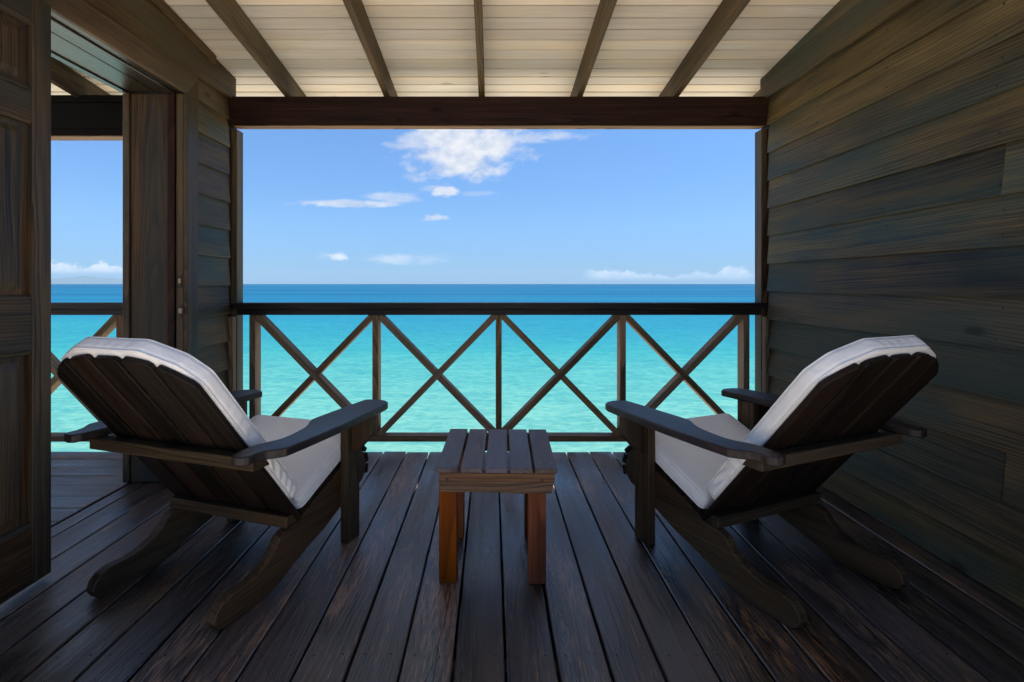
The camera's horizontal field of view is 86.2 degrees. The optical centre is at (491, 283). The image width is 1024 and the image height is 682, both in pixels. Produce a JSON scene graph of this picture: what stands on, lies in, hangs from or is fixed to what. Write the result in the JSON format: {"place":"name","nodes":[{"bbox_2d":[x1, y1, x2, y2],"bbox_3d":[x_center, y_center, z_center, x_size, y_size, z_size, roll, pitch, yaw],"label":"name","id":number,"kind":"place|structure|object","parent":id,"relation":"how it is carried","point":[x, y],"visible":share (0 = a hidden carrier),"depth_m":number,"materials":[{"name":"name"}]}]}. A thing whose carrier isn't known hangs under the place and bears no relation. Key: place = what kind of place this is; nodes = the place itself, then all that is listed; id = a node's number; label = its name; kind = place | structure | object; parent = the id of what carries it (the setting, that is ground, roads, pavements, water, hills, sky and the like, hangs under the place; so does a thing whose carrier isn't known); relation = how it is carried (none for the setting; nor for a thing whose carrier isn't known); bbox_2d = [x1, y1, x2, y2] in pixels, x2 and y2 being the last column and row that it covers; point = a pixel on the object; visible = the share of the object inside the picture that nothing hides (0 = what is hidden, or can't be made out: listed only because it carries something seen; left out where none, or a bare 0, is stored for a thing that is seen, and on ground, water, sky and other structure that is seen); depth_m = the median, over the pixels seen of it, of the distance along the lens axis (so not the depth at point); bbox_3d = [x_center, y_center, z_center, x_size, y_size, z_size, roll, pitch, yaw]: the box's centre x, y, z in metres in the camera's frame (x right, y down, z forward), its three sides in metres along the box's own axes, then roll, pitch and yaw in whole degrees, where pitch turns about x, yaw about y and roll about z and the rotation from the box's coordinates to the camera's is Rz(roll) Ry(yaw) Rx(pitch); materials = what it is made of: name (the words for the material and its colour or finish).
{"place":"outdoors","nodes":[
{"label":"outdoors","id":0,"kind":"place"},
{"bbox_2d":[51,276,122,283],"bbox_3d":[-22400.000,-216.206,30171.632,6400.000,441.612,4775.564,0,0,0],"label":"cloud","id":1,"kind":"structure","parent":0,"point":[84,280],"depth_m":28964.20,"materials":[{"name":"white"}]},
{"bbox_2d":[51,284,754,458],"bbox_3d":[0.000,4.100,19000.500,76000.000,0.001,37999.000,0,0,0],"label":"sea","id":2,"kind":"structure","parent":0,"point":[469,373],"depth_m":30.84,"materials":[{"name":"liquid"}]},
{"bbox_2d":[51,129,760,283],"label":"sky","id":3,"kind":"structure","parent":0,"point":[321,206],"materials":[{"name":"blue"}]},
{"bbox_2d":[0,452,1023,681],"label":"veranda floor","id":4,"kind":"structure","parent":0,"point":[613,599],"depth_m":1.88,"materials":[{"name":"brown wood"}]},
{"bbox_2d":[44,0,236,482],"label":"partition wall","id":5,"kind":"structure","parent":4,"relation":"on","point":[163,70],"depth_m":3.02,"materials":[{"name":"brown wood"}]},
{"bbox_2d":[0,0,50,604],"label":"panel door","id":6,"kind":"structure","parent":5,"relation":"attached to","point":[25,293],"depth_m":1.94,"materials":[{"name":"brown wood"}]},
{"bbox_2d":[0,355,27,535],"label":"door panel","id":7,"kind":"structure","parent":6,"relation":"in","point":[23,360],"depth_m":1.94,"materials":[{"name":"brown wood"}]},
{"bbox_2d":[0,116,27,294],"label":"door panel","id":8,"kind":"structure","parent":6,"relation":"in","point":[23,290],"depth_m":1.94,"materials":[{"name":"brown wood"}]},
{"bbox_2d":[0,11,27,86],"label":"door panel","id":9,"kind":"structure","parent":6,"relation":"in","point":[23,79],"depth_m":1.94,"materials":[{"name":"brown wood"}]},
{"bbox_2d":[51,95,122,140],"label":"beam","id":10,"kind":"structure","parent":5,"relation":"attached to","point":[89,118],"depth_m":3.57,"materials":[{"name":"brown wood"}]},
{"bbox_2d":[51,302,122,441],"bbox_3d":[-3.218,0.583,3.640,2.364,0.916,0.140,0,0,0],"label":"railing","id":11,"kind":"object","parent":5,"relation":"attached to","point":[114,321],"visible":0.13,"depth_m":3.60,"materials":[{"name":"brown wood"}]},
{"bbox_2d":[228,96,769,128],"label":"beam","id":12,"kind":"structure","parent":5,"relation":"attached to","point":[499,112],"depth_m":3.56,"materials":[{"name":"brown wood"}]},
{"bbox_2d":[51,0,839,96],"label":"roof","id":13,"kind":"structure","parent":12,"relation":"on","point":[483,48],"depth_m":3.20,"materials":[{"name":"beige wood"}]},
{"bbox_2d":[57,336,387,629],"bbox_3d":[-1.014,0.634,2.148,0.922,0.932,1.031,0,0,19],"label":"deck chair","id":14,"kind":"object","parent":4,"relation":"on","point":[192,436],"visible":1,"depth_m":1.94,"materials":[{"name":"brown wood"}]},
{"bbox_2d":[228,129,242,391],"bbox_3d":[-1.703,0.038,3.627,0.040,2.121,0.140,0,0,0],"label":"corner post","id":15,"kind":"object","parent":4,"relation":"on","point":[235,370],"visible":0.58,"depth_m":3.61,"materials":[{"name":"brown wood"}]},
{"bbox_2d":[230,302,767,441],"bbox_3d":[0.049,0.583,3.640,3.590,0.916,0.140,0,0,0],"label":"railing","id":16,"kind":"object","parent":15,"relation":"attached to","point":[499,312],"visible":0.66,"depth_m":3.60,"materials":[{"name":"brown wood"}]},
{"bbox_2d":[436,429,556,583],"bbox_3d":[0.022,0.882,2.238,0.438,0.436,0.536,0,0,1],"label":"side table","id":17,"kind":"object","parent":4,"relation":"on","point":[530,474],"visible":1,"depth_m":2.01,"materials":[{"name":"wood"}]},
{"bbox_2d":[755,129,768,392],"bbox_3d":[1.798,0.038,3.627,0.041,2.121,0.140,0,0,0],"label":"corner post","id":18,"kind":"object","parent":4,"relation":"on","point":[761,350],"visible":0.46,"depth_m":3.61,"materials":[{"name":"brown wood"}]},
{"bbox_2d":[605,335,938,628],"bbox_3d":[1.075,0.634,2.168,0.922,0.932,1.031,0,0,-25],"label":"deck chair","id":19,"kind":"object","parent":4,"relation":"on","point":[700,483],"visible":1,"depth_m":1.99,"materials":[{"name":"brown wood"}]},
{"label":"ground","id":20,"kind":"structure","parent":0,"visible":0},
{"bbox_2d":[760,0,1023,609],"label":"side wall","id":21,"kind":"structure","parent":20,"relation":"on","point":[895,167],"depth_m":2.29,"materials":[{"name":"brown wood"}]}
]}

